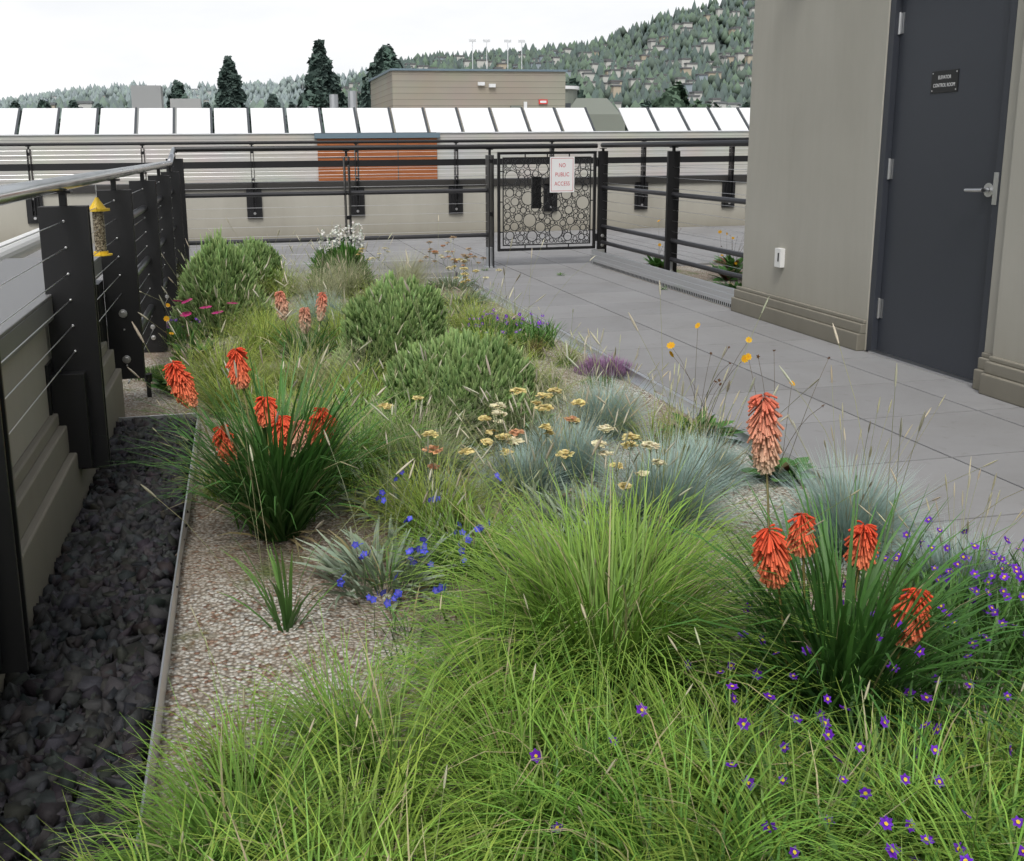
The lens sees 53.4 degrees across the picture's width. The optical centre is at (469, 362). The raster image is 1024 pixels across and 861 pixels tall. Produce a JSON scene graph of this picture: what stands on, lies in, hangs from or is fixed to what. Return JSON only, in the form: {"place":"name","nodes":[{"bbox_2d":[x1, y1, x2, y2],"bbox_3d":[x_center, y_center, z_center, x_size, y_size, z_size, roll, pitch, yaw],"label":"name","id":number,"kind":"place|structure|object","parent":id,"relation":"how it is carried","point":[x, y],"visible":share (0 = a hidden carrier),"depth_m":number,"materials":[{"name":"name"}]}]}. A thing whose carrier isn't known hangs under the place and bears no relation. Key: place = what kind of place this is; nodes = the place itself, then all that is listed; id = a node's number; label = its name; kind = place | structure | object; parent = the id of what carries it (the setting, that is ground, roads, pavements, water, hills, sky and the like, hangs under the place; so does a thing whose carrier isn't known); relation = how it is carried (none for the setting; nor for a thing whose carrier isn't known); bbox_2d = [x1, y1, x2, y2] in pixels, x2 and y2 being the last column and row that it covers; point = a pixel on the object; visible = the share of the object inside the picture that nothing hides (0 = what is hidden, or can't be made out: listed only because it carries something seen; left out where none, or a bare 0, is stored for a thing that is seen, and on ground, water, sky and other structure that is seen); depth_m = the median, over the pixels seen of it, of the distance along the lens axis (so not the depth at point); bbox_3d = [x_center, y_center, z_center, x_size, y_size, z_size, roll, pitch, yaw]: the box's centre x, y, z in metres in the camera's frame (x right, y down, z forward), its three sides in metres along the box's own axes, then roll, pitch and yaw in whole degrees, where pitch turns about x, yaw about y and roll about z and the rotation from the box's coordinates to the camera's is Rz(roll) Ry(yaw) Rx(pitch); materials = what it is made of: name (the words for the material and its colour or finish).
{"place":"outdoors","nodes":[
{"label":"outdoors","id":0,"kind":"place"},
{"bbox_2d":[130,85,357,133],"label":"neighbour roof vents","id":1,"kind":"object","parent":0,"point":[146,96],"visible":0.36,"depth_m":32.08,"materials":[{"name":"silver metal"}]},
{"bbox_2d":[0,0,721,99],"label":"sky","id":2,"kind":"structure","parent":0,"point":[46,45],"materials":[{"name":"white"}]},
{"bbox_2d":[0,130,748,184],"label":"building wall","id":3,"kind":"structure","parent":0,"point":[108,153],"depth_m":28.88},
{"bbox_2d":[0,107,749,134],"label":"skylight panels","id":4,"kind":"object","parent":3,"relation":"on","point":[162,120],"visible":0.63,"depth_m":30.92,"materials":[{"name":"white"}]},
{"bbox_2d":[565,86,624,130],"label":"rooftop mechanical unit","id":5,"kind":"object","parent":3,"relation":"on","point":[604,114],"visible":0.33,"depth_m":41.71,"materials":[{"name":"grey metal"}]},
{"bbox_2d":[369,68,567,131],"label":"building","id":6,"kind":"structure","parent":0,"point":[457,88],"depth_m":36.42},
{"bbox_2d":[24,225,1023,580],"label":"paver walkway","id":7,"kind":"structure","parent":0,"point":[966,425],"depth_m":5.68,"materials":[{"name":"concrete"}]},
{"bbox_2d":[175,140,748,287],"bbox_3d":[-0.322,-1.224,8.831,4.438,1.325,3.491,-3,12,-12],"label":"railing","id":8,"kind":"object","parent":7,"relation":"on","point":[672,194],"visible":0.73,"depth_m":10.16,"materials":[{"name":"black metal"}]},
{"bbox_2d":[497,151,597,251],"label":"gate","id":9,"kind":"structure","parent":8,"relation":"attached to","point":[562,173],"depth_m":10.75,"materials":[{"name":"black metal"}]},
{"bbox_2d":[480,268,666,289],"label":"paver joints","id":10,"kind":"object","parent":7,"relation":"on","point":[562,275],"visible":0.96,"depth_m":9.99,"materials":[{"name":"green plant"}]},
{"bbox_2d":[591,249,733,307],"bbox_3d":[1.751,-0.805,9.348,0.147,0.155,3.392,-3,12,-12],"label":"ribbed aluminium kerb","id":11,"kind":"object","parent":7,"relation":"on","point":[707,290],"visible":0.94,"depth_m":9.03,"materials":[{"name":"white metal"}]},
{"bbox_2d":[742,0,1023,363],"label":"elevator room walls","id":12,"kind":"structure","parent":7,"relation":"on","point":[817,97],"depth_m":6.45,"materials":[{"name":"beige paint"}]},
{"bbox_2d":[774,248,784,267],"bbox_3d":[2.157,-0.730,7.087,0.038,0.130,0.080,-3,12,-12],"label":"electrical outlet","id":13,"kind":"object","parent":12,"relation":"attached to","point":[779,260],"visible":1,"depth_m":7.06,"materials":[{"name":"white plastic"}]},
{"bbox_2d":[731,286,1023,407],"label":"wall base trim","id":14,"kind":"structure","parent":12,"relation":"attached to","point":[1001,379],"depth_m":6.42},
{"bbox_2d":[866,0,1017,385],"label":"door","id":15,"kind":"structure","parent":12,"relation":"in","point":[940,167],"depth_m":5.52,"materials":[{"name":"grey metal"}]},
{"bbox_2d":[642,9,727,54],"bbox_3d":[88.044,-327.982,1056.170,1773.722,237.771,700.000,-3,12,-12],"label":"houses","id":16,"kind":"structure","parent":0,"point":[721,44],"depth_m":1253.58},
{"bbox_2d":[290,0,754,112],"bbox_3d":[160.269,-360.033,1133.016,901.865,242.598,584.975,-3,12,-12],"label":"hill trees","id":17,"kind":"object","parent":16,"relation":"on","point":[622,43],"depth_m":1207.73,"materials":[{"name":"green plant"}]},
{"bbox_2d":[341,0,754,109],"bbox_3d":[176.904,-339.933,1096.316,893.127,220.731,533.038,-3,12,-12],"label":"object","id":18,"kind":"structure","parent":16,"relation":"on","point":[686,65],"depth_m":1130.87,"materials":[{"name":"grey"}]},
{"bbox_3d":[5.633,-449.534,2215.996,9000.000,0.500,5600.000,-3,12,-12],"label":"ground","id":19,"kind":"structure","parent":0,"visible":0},
{"bbox_2d":[10,101,21,133],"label":"conifer tree","id":20,"kind":"object","parent":19,"relation":"on","point":[14,104],"visible":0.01,"depth_m":153.45,"materials":[{"name":"green plant"}]},
{"bbox_2d":[37,99,60,133],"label":"conifer tree","id":21,"kind":"object","parent":19,"relation":"on","point":[43,104],"visible":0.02,"depth_m":149.68,"materials":[{"name":"green plant"}]},
{"bbox_2d":[67,100,78,107],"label":"conifer tree","id":22,"kind":"object","parent":19,"relation":"on","point":[73,104],"visible":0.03,"depth_m":159.66,"materials":[{"name":"green plant"}]},
{"bbox_2d":[94,103,103,133],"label":"conifer tree","id":23,"kind":"object","parent":19,"relation":"on","point":[98,105],"visible":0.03,"depth_m":224.70,"materials":[{"name":"green plant"}]},
{"bbox_2d":[166,80,187,107],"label":"conifer tree","id":24,"kind":"object","parent":19,"relation":"on","point":[177,90],"visible":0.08,"depth_m":143.81,"materials":[{"name":"green plant"}]},
{"bbox_2d":[202,102,213,124],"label":"conifer tree","id":25,"kind":"object","parent":19,"relation":"on","point":[206,104],"visible":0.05,"depth_m":248.61,"materials":[{"name":"green plant"}]},
{"bbox_2d":[210,55,251,132],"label":"conifer tree","id":26,"kind":"object","parent":19,"relation":"on","point":[231,93],"visible":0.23,"depth_m":135.31,"materials":[{"name":"green plant"}]},
{"bbox_2d":[263,94,287,129],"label":"conifer tree","id":27,"kind":"object","parent":19,"relation":"on","point":[272,101],"visible":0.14,"depth_m":232.42,"materials":[{"name":"green plant"}]},
{"bbox_2d":[285,102,295,125],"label":"conifer tree","id":28,"kind":"object","parent":19,"relation":"on","point":[291,105],"visible":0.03,"depth_m":272.22,"materials":[{"name":"green plant"}]},
{"bbox_2d":[287,39,360,132],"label":"conifer tree","id":29,"kind":"object","parent":19,"relation":"on","point":[322,80],"visible":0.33,"depth_m":146.71,"materials":[{"name":"green plant"}]},
{"bbox_2d":[346,92,361,128],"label":"conifer tree","id":30,"kind":"object","parent":19,"relation":"on","point":[359,103],"visible":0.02,"depth_m":245.81,"materials":[{"name":"green plant"}]},
{"bbox_2d":[358,44,402,131],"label":"conifer tree","id":31,"kind":"object","parent":19,"relation":"on","point":[385,58],"visible":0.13,"depth_m":168.28,"materials":[{"name":"green plant"}]},
{"bbox_2d":[469,39,524,68],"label":"stadium light poles","id":32,"kind":"object","parent":19,"relation":"on","point":[488,40],"visible":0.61,"depth_m":420.19,"materials":[{"name":"white metal"}]},
{"bbox_2d":[565,78,585,97],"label":"broadleaf tree","id":33,"kind":"object","parent":19,"relation":"on","point":[573,82],"visible":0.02,"depth_m":215.77,"materials":[{"name":"green plant"}]},
{"bbox_2d":[625,101,657,130],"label":"broadleaf tree","id":34,"kind":"object","parent":19,"relation":"on","point":[646,104],"depth_m":127.59,"materials":[{"name":"green plant"}]},
{"bbox_2d":[643,81,690,107],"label":"broadleaf tree","id":35,"kind":"object","parent":19,"relation":"on","point":[674,96],"visible":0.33,"depth_m":230.03,"materials":[{"name":"green plant"}]},
{"bbox_2d":[686,98,720,118],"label":"broadleaf tree","id":36,"kind":"object","parent":19,"relation":"on","point":[697,102],"depth_m":141.56,"materials":[{"name":"green plant"}]},
{"bbox_2d":[734,102,749,107],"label":"broadleaf tree","id":37,"kind":"object","parent":19,"relation":"on","point":[746,105],"visible":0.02,"depth_m":161.91,"materials":[{"name":"green plant"}]},
{"bbox_3d":[1.877,0.187,6.119,26.000,0.340,19.550,-3,12,-12],"label":"roof slab","id":38,"kind":"object","parent":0,"visible":0},
{"bbox_2d":[0,228,40,260],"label":"white roof pipe","id":39,"kind":"object","parent":38,"relation":"on","point":[25,247],"depth_m":5.64,"materials":[{"name":"white plastic"}]},
{"bbox_2d":[0,325,124,694],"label":"parapet wall","id":40,"kind":"structure","parent":38,"relation":"on","point":[52,481],"depth_m":3.15,"materials":[{"name":"paint"}]},
{"bbox_2d":[0,256,102,365],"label":"parapet coping","id":41,"kind":"object","parent":40,"relation":"on","point":[21,326],"visible":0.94,"depth_m":3.38,"materials":[{"name":"grey"}]},
{"bbox_2d":[0,416,196,860],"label":"lava rock strip","id":42,"kind":"object","parent":38,"relation":"on","point":[97,637],"visible":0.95,"depth_m":2.47,"materials":[{"name":"black stone"}]},
{"bbox_2d":[167,224,558,457],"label":"shrubs","id":43,"kind":"object","parent":38,"relation":"on","point":[213,256],"visible":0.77,"depth_m":5.49,"materials":[{"name":"green plant"}]},
{"bbox_2d":[0,182,746,242],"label":"parapet wall","id":44,"kind":"structure","parent":38,"relation":"on","point":[14,219],"depth_m":14.85,"materials":[{"name":"paint"}]},
{"bbox_2d":[0,137,748,223],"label":"perimeter railing","id":45,"kind":"object","parent":44,"relation":"attached to","point":[254,206],"visible":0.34,"depth_m":14.55,"materials":[{"name":"black metal"}]},
{"bbox_2d":[66,174,746,193],"bbox_3d":[-0.237,-2.662,15.075,26.000,0.105,0.380,-3,12,-12],"label":"parapet cap","id":46,"kind":"object","parent":44,"relation":"on","point":[285,185],"visible":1,"depth_m":14.70,"materials":[{"name":"grey metal"}]},
{"bbox_2d":[107,281,1023,860],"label":"gravel bed","id":47,"kind":"object","parent":38,"relation":"on","point":[239,635],"visible":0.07,"depth_m":2.88,"materials":[{"name":"beige gravel"}]},
{"bbox_2d":[0,152,189,673],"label":"railing posts","id":48,"kind":"object","parent":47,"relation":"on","point":[146,226],"visible":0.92,"depth_m":3.57,"materials":[{"name":"black metal"}]},
{"bbox_2d":[0,147,175,205],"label":"handrail","id":49,"kind":"object","parent":48,"relation":"on","point":[16,192],"visible":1,"depth_m":3.42,"materials":[{"name":"white metal"}]},
{"bbox_2d":[89,185,112,255],"bbox_3d":[-1.576,-0.604,4.317,0.100,0.298,0.100,-3,12,-12],"label":"bird feeder","id":50,"kind":"object","parent":48,"relation":"hanging from","point":[99,224],"visible":0.91,"depth_m":4.30,"materials":[{"name":"yellow plastic"}]},
{"bbox_2d":[118,413,199,859],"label":"metal edging","id":51,"kind":"object","parent":47,"relation":"on","point":[161,690],"visible":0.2,"depth_m":2.59,"materials":[{"name":"grey metal"}]},
{"bbox_2d":[131,288,635,465],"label":"thyme tufts","id":52,"kind":"object","parent":47,"relation":"on","point":[589,365],"visible":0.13,"depth_m":5.81,"materials":[{"name":"purple plant"}]},
{"bbox_2d":[235,243,606,493],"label":"feather grass","id":53,"kind":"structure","parent":47,"relation":"on","point":[405,274],"depth_m":5.02,"materials":[{"name":"green plant"}]},
{"bbox_2d":[144,287,732,396],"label":"irrigation risers","id":54,"kind":"object","parent":47,"relation":"on","point":[148,379],"visible":0.51,"depth_m":5.35,"materials":[{"name":"black"}]},
{"bbox_2d":[146,255,815,483],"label":"broad leaf rosettes","id":55,"kind":"object","parent":47,"relation":"on","point":[655,262],"visible":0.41,"depth_m":4.56,"materials":[{"name":"green plant"}]},
{"bbox_2d":[163,220,829,406],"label":"yellow flower seedheads","id":56,"kind":"object","parent":55,"relation":"on","point":[744,358],"visible":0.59,"depth_m":4.42,"materials":[{"name":"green plant"}]},
{"bbox_2d":[288,269,695,681],"bbox_3d":[-0.190,-0.070,6.128,1.329,0.182,7.669,-2,12,-5],"label":"foliage","id":57,"kind":"object","parent":47,"relation":"on","point":[344,565],"visible":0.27,"depth_m":3.21,"materials":[{"name":"green plant"}]},
{"bbox_2d":[0,258,1023,860],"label":"moor grass clumps","id":58,"kind":"object","parent":47,"relation":"on","point":[488,704],"visible":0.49,"depth_m":2.00,"materials":[{"name":"green plant"}]},
{"bbox_2d":[127,215,1023,860],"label":"grass seed heads","id":59,"kind":"object","parent":58,"relation":"on","point":[551,443],"depth_m":3.42,"materials":[{"name":"plant"}]},
{"bbox_2d":[194,321,900,720],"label":"kniphofia stalks","id":60,"kind":"object","parent":47,"relation":"on","point":[768,527],"visible":0.28,"depth_m":2.35,"materials":[{"name":"plant"}]},
{"bbox_2d":[101,316,1023,763],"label":"kniphofia leaves","id":61,"kind":"object","parent":47,"relation":"on","point":[289,492],"visible":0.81,"depth_m":2.33,"materials":[{"name":"green plant"}]},
{"bbox_2d":[162,290,932,647],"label":"red hot pokers","id":62,"kind":"object","parent":61,"relation":"on","point":[762,422],"visible":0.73,"depth_m":2.31,"materials":[{"name":"orange plant"}]},
{"bbox_2d":[142,221,1023,860],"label":"grass seed stalks","id":63,"kind":"object","parent":47,"relation":"on","point":[544,477],"depth_m":3.25,"materials":[{"name":"plant"}]},
{"bbox_2d":[166,310,1023,860],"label":"strap leaf plants","id":64,"kind":"object","parent":47,"relation":"on","point":[1010,648],"visible":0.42,"depth_m":2.17,"materials":[{"name":"green plant"}]},
{"bbox_2d":[169,225,1023,860],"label":"flower stems","id":65,"kind":"object","parent":47,"relation":"on","point":[657,545],"visible":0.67,"depth_m":2.73,"materials":[{"name":"green plant"}]},
{"bbox_2d":[172,222,364,316],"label":"flowers","id":66,"kind":"object","parent":65,"relation":"on","point":[360,237],"visible":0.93,"depth_m":9.46,"materials":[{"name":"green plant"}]},
{"bbox_2d":[357,236,666,489],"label":"yarrow flowers","id":67,"kind":"object","parent":65,"relation":"attached to","point":[607,428],"visible":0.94,"depth_m":3.43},
{"bbox_2d":[167,309,1023,860],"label":"purple flowers","id":68,"kind":"object","parent":65,"relation":"attached to","point":[885,823],"visible":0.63,"depth_m":2.15,"materials":[{"name":"purple plant"}]},
{"bbox_2d":[288,285,1023,618],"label":"blue fescue mounds","id":69,"kind":"object","parent":47,"relation":"on","point":[705,475],"visible":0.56,"depth_m":3.48,"materials":[{"name":"green plant"}]},
{"bbox_2d":[299,276,1022,603],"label":"metal edging","id":70,"kind":"object","parent":47,"relation":"on","point":[686,403],"visible":0.14,"depth_m":5.37,"materials":[{"name":"white metal"}]},
{"bbox_2d":[608,265,742,307],"bbox_3d":[5.326,-0.868,10.155,7.436,0.070,3.396,-3,12,-12],"label":"gravel strip","id":71,"kind":"object","parent":38,"relation":"on","point":[696,273],"depth_m":10.17,"materials":[{"name":"grey gravel"}]},
{"bbox_3d":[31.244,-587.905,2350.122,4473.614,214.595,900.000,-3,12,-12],"label":"hill ridge","id":72,"kind":"structure","parent":0,"visible":0},
{"bbox_2d":[0,82,302,106],"bbox_3d":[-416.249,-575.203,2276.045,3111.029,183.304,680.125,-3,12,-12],"label":"distant trees","id":73,"kind":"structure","parent":72,"relation":"on","point":[197,95],"depth_m":2370.70,"materials":[{"name":"green plant"}]},
{"bbox_2d":[0,67,367,107],"bbox_3d":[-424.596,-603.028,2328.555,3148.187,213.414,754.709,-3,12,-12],"label":"hill trees","id":74,"kind":"object","parent":72,"relation":"on","point":[258,89],"visible":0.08,"depth_m":2453.99,"materials":[{"name":"green plant"}]},
{"bbox_3d":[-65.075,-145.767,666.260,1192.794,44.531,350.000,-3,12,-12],"label":"hill band","id":75,"kind":"structure","parent":0,"visible":0},
{"bbox_2d":[5,94,741,121],"bbox_3d":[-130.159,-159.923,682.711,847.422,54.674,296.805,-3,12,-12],"label":"hill trees","id":76,"kind":"object","parent":75,"relation":"on","point":[105,102],"depth_m":748.42,"materials":[{"name":"green plant"}]},
{"bbox_2d":[37,101,739,117],"bbox_3d":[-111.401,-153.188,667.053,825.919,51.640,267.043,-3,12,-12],"label":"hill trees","id":77,"kind":"object","parent":75,"relation":"on","point":[85,104],"depth_m":684.25,"materials":[{"name":"green plant"}]}
]}

